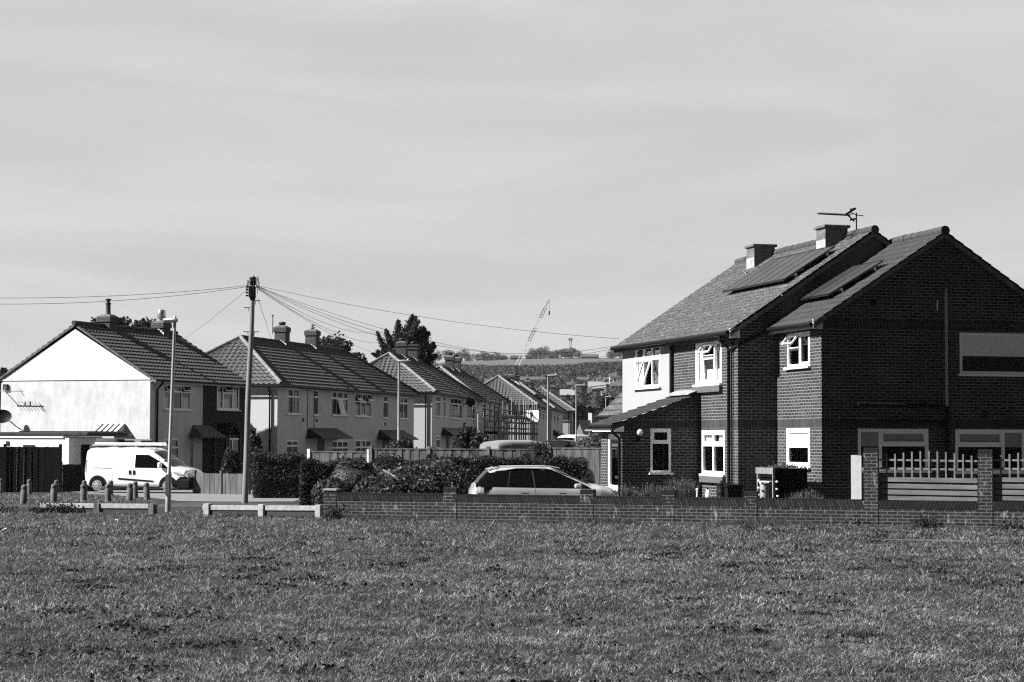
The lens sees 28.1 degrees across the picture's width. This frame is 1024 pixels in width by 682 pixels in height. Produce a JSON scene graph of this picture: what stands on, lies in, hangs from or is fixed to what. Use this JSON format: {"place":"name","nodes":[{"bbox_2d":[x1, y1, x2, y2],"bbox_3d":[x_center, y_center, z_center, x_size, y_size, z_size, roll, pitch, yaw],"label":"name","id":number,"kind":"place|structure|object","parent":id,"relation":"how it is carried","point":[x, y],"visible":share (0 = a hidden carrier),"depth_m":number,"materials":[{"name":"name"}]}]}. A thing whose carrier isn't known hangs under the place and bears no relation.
{"place":"outdoors","nodes":[
{"label":"outdoors","id":0,"kind":"place"},
{"bbox_2d":[0,492,158,503],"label":"verge grass","id":1,"kind":"structure","parent":0,"point":[6,497],"depth_m":65.89,"materials":[{"name":"plant"}]},
{"bbox_2d":[0,502,305,507],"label":"path","id":2,"kind":"structure","parent":0,"point":[195,504],"depth_m":60.43,"materials":[{"name":"concrete"}]},
{"bbox_2d":[0,358,621,442],"bbox_3d":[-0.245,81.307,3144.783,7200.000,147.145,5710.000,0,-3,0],"label":"hill","id":3,"kind":"structure","parent":0,"point":[559,361],"depth_m":1823.18,"materials":[{"name":"plant"}]},
{"bbox_2d":[433,360,621,403],"bbox_3d":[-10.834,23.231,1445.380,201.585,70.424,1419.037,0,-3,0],"label":"hillside scrub","id":4,"kind":"object","parent":3,"relation":"on","point":[572,371],"visible":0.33,"depth_m":1251.66,"materials":[{"name":"plant"}]},
{"bbox_2d":[515,299,549,380],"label":"crane","id":5,"kind":"object","parent":3,"relation":"on","point":[517,366],"visible":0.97,"depth_m":900.51,"materials":[{"name":"white paint"}]},
{"bbox_2d":[568,401,587,430],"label":"hill tree","id":6,"kind":"object","parent":3,"relation":"on","point":[581,413],"visible":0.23,"depth_m":298.80,"materials":[{"name":"grey plant"}]},
{"bbox_2d":[587,380,605,392],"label":"hill house","id":7,"kind":"structure","parent":3,"relation":"on","point":[599,386],"depth_m":907.23,"materials":[{"name":"concrete"}]},
{"bbox_2d":[597,393,614,436],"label":"hill tree","id":8,"kind":"object","parent":3,"relation":"on","point":[601,404],"visible":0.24,"depth_m":309.65,"materials":[{"name":"grey plant"}]},
{"bbox_2d":[0,488,1023,681],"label":"ground","id":9,"kind":"structure","parent":0,"point":[30,666],"depth_m":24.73,"materials":[{"name":"grey plant"}]},
{"bbox_2d":[0,501,24,512],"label":"weed clump","id":10,"kind":"object","parent":9,"relation":"on","point":[3,508],"visible":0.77,"depth_m":52.80,"materials":[{"name":"grey plant"}]},
{"bbox_2d":[20,484,27,503],"bbox_3d":[-14.489,4.595,60.785,0.200,0.675,0.195,4,-2,-31],"label":"bollard","id":11,"kind":"object","parent":9,"relation":"on","point":[23,496],"visible":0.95,"depth_m":60.71,"materials":[{"name":"wood"}]},
{"bbox_2d":[0,444,61,491],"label":"timber fence","id":12,"kind":"object","parent":9,"relation":"on","point":[40,468],"visible":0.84,"depth_m":83.83,"materials":[{"name":"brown wood"}]},
{"bbox_2d":[14,498,89,513],"bbox_3d":[-11.690,4.271,52.872,2.291,0.436,0.788,0,-3,0],"label":"weed clump","id":13,"kind":"object","parent":9,"relation":"on","point":[55,509],"visible":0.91,"depth_m":52.75,"materials":[{"name":"grey plant"}]},
{"bbox_2d":[0,431,152,489],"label":"outbuilding","id":14,"kind":"structure","parent":9,"relation":"on","point":[77,446],"depth_m":87.42,"materials":[{"name":"white paint"}]},
{"bbox_2d":[81,444,89,463],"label":"door","id":15,"kind":"structure","parent":14,"relation":"in","point":[84,447],"depth_m":87.71,"materials":[{"name":"black plastic"}]},
{"bbox_2d":[62,462,97,491],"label":"timber fence","id":16,"kind":"object","parent":9,"relation":"on","point":[73,477],"visible":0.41,"depth_m":84.97,"materials":[{"name":"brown wood"}]},
{"bbox_2d":[40,503,157,514],"bbox_3d":[-10.638,4.356,52.594,3.651,0.420,0.170,-1,-3,26],"label":"knee rail","id":17,"kind":"object","parent":9,"relation":"on","point":[148,508],"visible":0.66,"depth_m":52.35,"materials":[{"name":"concrete"}]},
{"bbox_2d":[0,298,253,473],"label":"gabled house","id":18,"kind":"structure","parent":9,"relation":"on","point":[80,376],"depth_m":96.46,"materials":[{"name":"paint"}]},
{"bbox_2d":[164,438,178,457],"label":"window","id":19,"kind":"structure","parent":18,"relation":"in","point":[175,441],"depth_m":96.69,"materials":[{"name":"grey glass"}]},
{"bbox_2d":[164,384,192,410],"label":"window","id":20,"kind":"structure","parent":18,"relation":"in","point":[182,393],"depth_m":97.72,"materials":[{"name":"grey glass"}]},
{"bbox_2d":[192,438,201,469],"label":"door","id":21,"kind":"structure","parent":18,"relation":"in","point":[196,447],"depth_m":98.09,"materials":[{"name":"white paint"}]},
{"bbox_2d":[216,386,240,410],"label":"window","id":22,"kind":"structure","parent":18,"relation":"in","point":[227,397],"depth_m":101.77,"materials":[{"name":"grey glass"}]},
{"bbox_2d":[132,316,156,327],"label":"broadleaf tree","id":23,"kind":"object","parent":9,"relation":"on","point":[142,322],"visible":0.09,"depth_m":111.72,"materials":[{"name":"grey plant"}]},
{"bbox_2d":[163,316,177,511],"bbox_3d":[-9.024,2.022,53.964,0.379,5.382,0.257,0,-3,0],"label":"street lamp","id":24,"kind":"object","parent":9,"relation":"on","point":[168,474],"visible":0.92,"depth_m":53.92,"materials":[{"name":"metal"}]},
{"bbox_2d":[70,490,298,501],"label":"forecourt","id":25,"kind":"structure","parent":9,"relation":"on","point":[182,495],"depth_m":74.12,"materials":[{"name":"concrete"}]},
{"bbox_2d":[85,444,202,489],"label":"panel van","id":26,"kind":"object","parent":25,"relation":"on","point":[120,466],"visible":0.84,"depth_m":82.30,"materials":[{"name":"white paint"}]},
{"bbox_2d":[192,470,250,494],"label":"timber fence","id":27,"kind":"object","parent":9,"relation":"on","point":[221,482],"visible":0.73,"depth_m":80.90,"materials":[{"name":"grey wood"}]},
{"bbox_2d":[220,447,241,473],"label":"shrub","id":28,"kind":"object","parent":9,"relation":"on","point":[231,461],"visible":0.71,"depth_m":89.57,"materials":[{"name":"grey plant"}]},
{"bbox_2d":[242,275,259,502],"bbox_3d":[-7.905,1.548,61.998,0.516,7.124,0.376,0,-3,0],"label":"telegraph pole","id":29,"kind":"object","parent":9,"relation":"on","point":[251,290],"visible":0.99,"depth_m":61.94,"materials":[{"name":"grey wood"}]},
{"bbox_2d":[257,286,608,358],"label":"overhead cable","id":30,"kind":"object","parent":29,"relation":"attached to","point":[432,349],"visible":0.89,"depth_m":68.20,"materials":[{"name":"black rubber"}]},
{"bbox_2d":[259,286,615,353],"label":"overhead cable","id":31,"kind":"object","parent":29,"relation":"attached to","point":[426,343],"visible":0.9,"depth_m":67.18,"materials":[{"name":"black rubber"}]},
{"bbox_2d":[257,285,617,338],"bbox_3d":[-2.246,-0.876,62.116,11.004,1.595,0.010,0,-3,0],"label":"overhead cable","id":32,"kind":"object","parent":29,"relation":"attached to","point":[432,318],"visible":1,"depth_m":62.10,"materials":[{"name":"black rubber"}]},
{"bbox_2d":[242,423,262,488],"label":"shrub","id":33,"kind":"object","parent":9,"relation":"on","point":[255,439],"visible":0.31,"depth_m":91.64,"materials":[{"name":"grey plant"}]},
{"bbox_2d":[202,503,322,517],"bbox_3d":[-6.146,4.235,50.348,3.694,0.485,0.170,-2,-3,31],"label":"knee rail","id":34,"kind":"object","parent":9,"relation":"on","point":[259,510],"visible":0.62,"depth_m":50.26,"materials":[{"name":"concrete"}]},
{"bbox_2d":[250,451,306,497],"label":"hedge","id":35,"kind":"object","parent":9,"relation":"on","point":[274,475],"visible":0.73,"depth_m":70.50,"materials":[{"name":"black plant"}]},
{"bbox_2d":[205,315,421,457],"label":"rendered house","id":36,"kind":"structure","parent":9,"relation":"on","point":[312,393],"depth_m":113.85,"materials":[{"name":"white paint"}]},
{"bbox_2d":[287,440,297,452],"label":"window","id":37,"kind":"structure","parent":36,"relation":"in","point":[292,445],"depth_m":108.82,"materials":[{"name":"white paint"}]},
{"bbox_2d":[287,388,301,414],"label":"window","id":38,"kind":"structure","parent":36,"relation":"in","point":[293,395],"depth_m":109.00,"materials":[{"name":"grey glass"}]},
{"bbox_2d":[332,391,347,415],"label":"window","id":39,"kind":"structure","parent":36,"relation":"in","point":[339,398],"depth_m":116.44,"materials":[{"name":"grey glass"}]},
{"bbox_2d":[332,440,347,452],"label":"window","id":40,"kind":"structure","parent":36,"relation":"in","point":[337,445],"depth_m":116.63,"materials":[{"name":"white paint"}]},
{"bbox_2d":[355,440,370,450],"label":"window","id":41,"kind":"structure","parent":36,"relation":"in","point":[361,445],"depth_m":119.92,"materials":[{"name":"white paint"}]},
{"bbox_2d":[355,393,373,417],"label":"window","id":42,"kind":"structure","parent":36,"relation":"in","point":[362,400],"depth_m":120.18,"materials":[{"name":"grey glass"}]},
{"bbox_2d":[400,397,408,419],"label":"window","id":43,"kind":"structure","parent":36,"relation":"in","point":[403,400],"depth_m":127.48,"materials":[{"name":"grey glass"}]},
{"bbox_2d":[310,477,351,505],"bbox_3d":[-4.870,4.155,55.358,1.217,1.028,2.121,0,-3,0],"label":"shrub","id":44,"kind":"object","parent":9,"relation":"on","point":[317,491],"visible":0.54,"depth_m":54.91,"materials":[{"name":"grey plant"}]},
{"bbox_2d":[320,501,347,520],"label":"weed clump","id":45,"kind":"object","parent":9,"relation":"on","point":[332,515],"visible":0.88,"depth_m":48.46,"materials":[{"name":"grey plant"}]},
{"bbox_2d":[307,449,368,466],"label":"timber fence","id":46,"kind":"object","parent":9,"relation":"on","point":[324,457],"visible":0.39,"depth_m":65.46,"materials":[{"name":"grey wood"}]},
{"bbox_2d":[320,330,367,361],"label":"broadleaf tree","id":47,"kind":"object","parent":9,"relation":"on","point":[328,341],"visible":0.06,"depth_m":150.00,"materials":[{"name":"grey plant"}]},
{"bbox_2d":[298,456,440,505],"bbox_3d":[-4.127,4.169,60.223,4.351,1.598,1.807,0,-3,0],"label":"hedge","id":48,"kind":"object","parent":9,"relation":"on","point":[313,472],"visible":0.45,"depth_m":59.58,"materials":[{"name":"black plant"}]},
{"bbox_2d":[370,452,405,475],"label":"shrub","id":49,"kind":"object","parent":9,"relation":"on","point":[395,461],"visible":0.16,"depth_m":57.53,"materials":[{"name":"grey plant"}]},
{"bbox_2d":[383,436,416,449],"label":"shrub","id":50,"kind":"object","parent":9,"relation":"on","point":[402,443],"visible":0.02,"depth_m":71.87,"materials":[{"name":"grey plant"}]},
{"bbox_2d":[397,358,410,441],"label":"street lamp","id":51,"kind":"object","parent":9,"relation":"on","point":[398,414],"visible":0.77,"depth_m":81.95,"materials":[{"name":"metal"}]},
{"bbox_2d":[371,314,437,366],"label":"conifer","id":52,"kind":"object","parent":9,"relation":"on","point":[413,330],"visible":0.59,"depth_m":149.69,"materials":[{"name":"black plant"}]},
{"bbox_2d":[369,338,484,447],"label":"rendered house","id":53,"kind":"structure","parent":9,"relation":"on","point":[445,405],"depth_m":137.21,"materials":[{"name":"white paint"}]},
{"bbox_2d":[450,397,462,419],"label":"window","id":54,"kind":"structure","parent":53,"relation":"in","point":[455,403],"depth_m":143.95,"materials":[{"name":"white glass"}]},
{"bbox_2d":[369,446,547,462],"bbox_3d":[-1.668,4.247,63.769,5.972,1.936,0.120,-1,-3,18],"label":"timber fence","id":55,"kind":"object","parent":9,"relation":"on","point":[411,454],"visible":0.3,"depth_m":63.97,"materials":[{"name":"grey wood"}]},
{"bbox_2d":[452,421,477,448],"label":"shrub","id":56,"kind":"object","parent":9,"relation":"on","point":[464,438],"visible":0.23,"depth_m":99.42,"materials":[{"name":"grey plant"}]},
{"bbox_2d":[436,352,513,440],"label":"rendered house","id":57,"kind":"structure","parent":9,"relation":"on","point":[452,367],"depth_m":163.52,"materials":[{"name":"white paint"}]},
{"bbox_2d":[469,431,488,448],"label":"shrub","id":58,"kind":"object","parent":9,"relation":"on","point":[477,441],"visible":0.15,"depth_m":97.81,"materials":[{"name":"grey plant"}]},
{"bbox_2d":[484,392,538,440],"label":"scaffolding","id":59,"kind":"object","parent":9,"relation":"on","point":[515,433],"visible":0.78,"depth_m":165.24,"materials":[{"name":"grey metal"}]},
{"bbox_2d":[440,454,594,483],"bbox_3d":[0.144,4.077,59.204,4.534,1.644,1.788,0,-3,0],"label":"hedge","id":60,"kind":"object","parent":9,"relation":"on","point":[578,468],"visible":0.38,"depth_m":58.61,"materials":[{"name":"grey plant"}]},
{"bbox_2d":[484,372,552,442],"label":"rendered house","id":61,"kind":"structure","parent":9,"relation":"on","point":[509,386],"depth_m":182.69,"materials":[{"name":"white paint"}]},
{"bbox_2d":[523,439,551,457],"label":"shrub","id":62,"kind":"object","parent":9,"relation":"on","point":[541,450],"visible":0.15,"depth_m":61.12,"materials":[{"name":"grey plant"}]},
{"bbox_2d":[519,378,566,441],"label":"rendered house","id":63,"kind":"structure","parent":9,"relation":"on","point":[556,422],"depth_m":209.69,"materials":[{"name":"white paint"}]},
{"bbox_2d":[468,465,618,495],"bbox_3d":[0.813,3.802,51.370,3.713,1.393,2.200,0,-3,-6],"label":"estate car","id":64,"kind":"object","parent":9,"relation":"on","point":[525,479],"visible":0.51,"depth_m":50.59,"materials":[{"name":"silver metal"}]},
{"bbox_2d":[547,373,557,444],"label":"street lamp","id":65,"kind":"object","parent":9,"relation":"on","point":[552,375],"visible":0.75,"depth_m":99.93,"materials":[{"name":"metal"}]},
{"bbox_2d":[537,384,574,434],"bbox_3d":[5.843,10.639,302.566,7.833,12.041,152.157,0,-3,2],"label":"rendered house","id":66,"kind":"structure","parent":9,"relation":"on","point":[554,395],"depth_m":227.47,"materials":[{"name":"white paint"}]},
{"bbox_2d":[548,445,600,484],"bbox_3d":[2.054,4.146,61.972,2.152,1.983,0.120,-1,-3,29],"label":"timber fence","id":67,"kind":"object","parent":9,"relation":"on","point":[592,456],"visible":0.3,"depth_m":61.86,"materials":[{"name":"grey wood"}]},
{"bbox_2d":[575,383,586,442],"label":"street lamp","id":68,"kind":"object","parent":9,"relation":"on","point":[581,385],"visible":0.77,"depth_m":117.90,"materials":[{"name":"metal"}]},
{"bbox_2d":[573,413,599,439],"bbox_3d":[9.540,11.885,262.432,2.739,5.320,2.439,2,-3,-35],"label":"hill house","id":69,"kind":"structure","parent":9,"relation":"on","point":[582,425],"depth_m":262.06,"materials":[{"name":"concrete"}]},
{"bbox_2d":[574,432,600,447],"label":"shrub","id":70,"kind":"object","parent":9,"relation":"on","point":[587,442],"visible":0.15,"depth_m":65.67,"materials":[{"name":"grey plant"}]},
{"bbox_2d":[593,393,621,418],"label":"roof","id":71,"kind":"structure","parent":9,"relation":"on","point":[613,407],"depth_m":69.16,"materials":[{"name":"tile"}]},
{"bbox_2d":[636,482,666,496],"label":"lavender bush","id":72,"kind":"object","parent":9,"relation":"on","point":[649,492],"visible":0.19,"depth_m":51.61,"materials":[{"name":"grey plant"}]},
{"bbox_2d":[323,448,1023,527],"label":"garden wall","id":73,"kind":"structure","parent":9,"relation":"on","point":[666,507],"depth_m":46.43,"materials":[{"name":"brick"}]},
{"bbox_2d":[879,451,977,501],"bbox_3d":[9.173,2.976,45.146,2.121,1.102,0.070,-1,-3,16],"label":"trellis panel","id":74,"kind":"object","parent":73,"relation":"on","point":[929,488],"visible":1,"depth_m":45.11,"materials":[{"name":"grey wood"}]},
{"bbox_2d":[993,453,1023,500],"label":"trellis panel","id":75,"kind":"object","parent":73,"relation":"on","point":[1009,488],"visible":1,"depth_m":44.64,"materials":[{"name":"grey wood"}]},
{"bbox_2d":[588,207,1023,501],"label":"brick house","id":76,"kind":"structure","parent":9,"relation":"on","point":[835,356],"depth_m":50.08,"materials":[{"name":"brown brick"}]},
{"bbox_2d":[608,434,619,490],"bbox_3d":[2.731,3.502,54.047,0.070,2.100,1.200,1,-3,-14],"label":"door","id":77,"kind":"structure","parent":76,"relation":"in","point":[611,437],"depth_m":54.49,"materials":[{"name":"white paint"}]},
{"bbox_2d":[632,347,660,389],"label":"window","id":78,"kind":"structure","parent":76,"relation":"in","point":[647,361],"depth_m":58.87,"materials":[{"name":"white paint"}]},
{"bbox_2d":[649,428,673,474],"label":"window","id":79,"kind":"structure","parent":76,"relation":"in","point":[660,439],"depth_m":54.58,"materials":[{"name":"glass"}]},
{"bbox_2d":[692,340,721,386],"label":"window","id":80,"kind":"structure","parent":76,"relation":"in","point":[708,354],"depth_m":53.53,"materials":[{"name":"white paint"}]},
{"bbox_2d":[698,430,725,476],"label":"window","id":81,"kind":"structure","parent":76,"relation":"in","point":[713,441],"depth_m":53.46,"materials":[{"name":"white paint"}]},
{"bbox_2d":[781,331,810,369],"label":"window","id":82,"kind":"structure","parent":76,"relation":"in","point":[798,344],"depth_m":50.49,"materials":[{"name":"white paint"}]},
{"bbox_2d":[786,428,810,468],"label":"window","id":83,"kind":"structure","parent":76,"relation":"in","point":[798,439],"depth_m":50.22,"materials":[{"name":"white paint"}]},
{"bbox_2d":[858,429,931,472],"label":"window","id":84,"kind":"structure","parent":76,"relation":"in","point":[890,442],"depth_m":49.02,"materials":[{"name":"white paint"}]},
{"bbox_2d":[955,429,1023,473],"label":"window","id":85,"kind":"structure","parent":76,"relation":"in","point":[1003,442],"depth_m":49.60,"materials":[{"name":"white paint"}]},
{"bbox_2d":[958,333,1023,376],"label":"window","id":86,"kind":"structure","parent":76,"relation":"in","point":[981,354],"depth_m":49.76,"materials":[{"name":"white paint"}]},
{"bbox_2d":[901,512,945,529],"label":"weed clump","id":87,"kind":"object","parent":9,"relation":"on","point":[926,523],"visible":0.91,"depth_m":44.68,"materials":[{"name":"grey plant"}]},
{"bbox_2d":[991,515,1023,530],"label":"weed clump","id":88,"kind":"object","parent":9,"relation":"on","point":[1014,525],"visible":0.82,"depth_m":43.98,"materials":[{"name":"grey plant"}]},
{"bbox_2d":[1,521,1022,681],"bbox_3d":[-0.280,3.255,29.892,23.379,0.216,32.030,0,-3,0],"label":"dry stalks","id":89,"kind":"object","parent":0,"point":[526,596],"visible":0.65,"depth_m":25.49,"materials":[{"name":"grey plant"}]},
{"bbox_2d":[0,0,1023,371],"label":"sky","id":90,"kind":"structure","parent":0,"point":[479,162],"materials":[{"name":"grey"}]},
{"bbox_2d":[867,539,1008,542],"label":"footpath","id":91,"kind":"structure","parent":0,"point":[938,540],"depth_m":39.49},
{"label":"driveway","id":92,"kind":"structure","parent":0,"visible":0},
{"bbox_2d":[329,455,378,491],"bbox_3d":[-4.397,3.914,56.356,1.472,1.581,2.592,0,-3,0],"label":"shrub","id":93,"kind":"object","parent":92,"relation":"on","point":[352,474],"visible":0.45,"depth_m":55.94,"materials":[{"name":"grey plant"}]},
{"bbox_2d":[352,475,402,492],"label":"shrub","id":94,"kind":"object","parent":92,"relation":"on","point":[379,484],"visible":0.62,"depth_m":53.90,"materials":[{"name":"grey plant"}]},
{"bbox_2d":[378,463,448,493],"bbox_3d":[-2.561,3.975,55.336,1.914,1.374,2.177,-2,-3,35],"label":"shrub","id":95,"kind":"object","parent":92,"relation":"on","point":[409,476],"visible":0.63,"depth_m":54.82,"materials":[{"name":"grey plant"}]},
{"bbox_2d":[420,456,476,493],"bbox_3d":[-1.718,3.913,55.753,2.028,1.565,2.591,0,-3,0],"label":"shrub","id":96,"kind":"object","parent":92,"relation":"on","point":[450,465],"visible":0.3,"depth_m":55.16,"materials":[{"name":"grey plant"}]},
{"bbox_2d":[445,465,482,493],"bbox_3d":[-1.254,4.004,55.359,1.263,1.331,1.828,-1,-3,14],"label":"shrub","id":97,"kind":"object","parent":92,"relation":"on","point":[465,471],"visible":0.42,"depth_m":54.86,"materials":[{"name":"grey plant"}]},
{"bbox_2d":[612,483,642,495],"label":"lavender bush","id":98,"kind":"object","parent":92,"relation":"on","point":[625,491],"visible":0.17,"depth_m":51.28,"materials":[{"name":"grey plant"}]},
{"bbox_2d":[660,474,702,496],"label":"lavender bush","id":99,"kind":"object","parent":92,"relation":"on","point":[683,490],"visible":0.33,"depth_m":51.57,"materials":[{"name":"grey plant"}]},
{"bbox_2d":[723,484,743,497],"bbox_3d":[5.386,3.945,50.197,0.440,0.856,0.510,1,-3,-14],"label":"storage box","id":100,"kind":"object","parent":92,"relation":"on","point":[732,490],"visible":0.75,"depth_m":50.00,"materials":[{"name":"black plastic"}]},
{"bbox_2d":[759,481,768,497],"bbox_3d":[5.972,3.800,48.473,0.226,0.980,0.230,0,-3,0],"label":"metal bin","id":101,"kind":"object","parent":92,"relation":"on","point":[764,489],"visible":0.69,"depth_m":48.40,"materials":[{"name":"metal"}]},
{"bbox_2d":[756,467,806,498],"bbox_3d":[6.311,3.642,48.431,1.024,1.294,1.294,1,-3,-14],"label":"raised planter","id":102,"kind":"object","parent":92,"relation":"on","point":[786,481],"visible":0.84,"depth_m":47.98,"materials":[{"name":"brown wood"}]},
{"bbox_2d":[784,487,825,498],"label":"lavender bush","id":103,"kind":"object","parent":92,"relation":"on","point":[801,495],"visible":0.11,"depth_m":47.23,"materials":[{"name":"grey plant"}]},
{"bbox_2d":[851,455,861,498],"bbox_3d":[7.873,3.411,46.805,0.234,1.606,0.090,-1,-3,16],"label":"white gate board","id":104,"kind":"object","parent":92,"relation":"on","point":[856,476],"visible":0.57,"depth_m":46.78,"materials":[{"name":"paint"}]},
{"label":"road","id":105,"kind":"structure","parent":0,"visible":0},
{"bbox_2d":[479,440,547,448],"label":"parked van","id":106,"kind":"object","parent":105,"relation":"on","point":[509,444],"visible":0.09,"depth_m":77.66,"materials":[{"name":"grey paint"}]},
{"bbox_2d":[549,440,578,447],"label":"parked car","id":107,"kind":"object","parent":105,"relation":"on","point":[563,443],"visible":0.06,"depth_m":96.79,"materials":[{"name":"black paint"}]},
{"bbox_2d":[557,434,591,446],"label":"parked van","id":108,"kind":"object","parent":105,"relation":"on","point":[568,437],"visible":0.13,"depth_m":157.28,"materials":[{"name":"white paint"}]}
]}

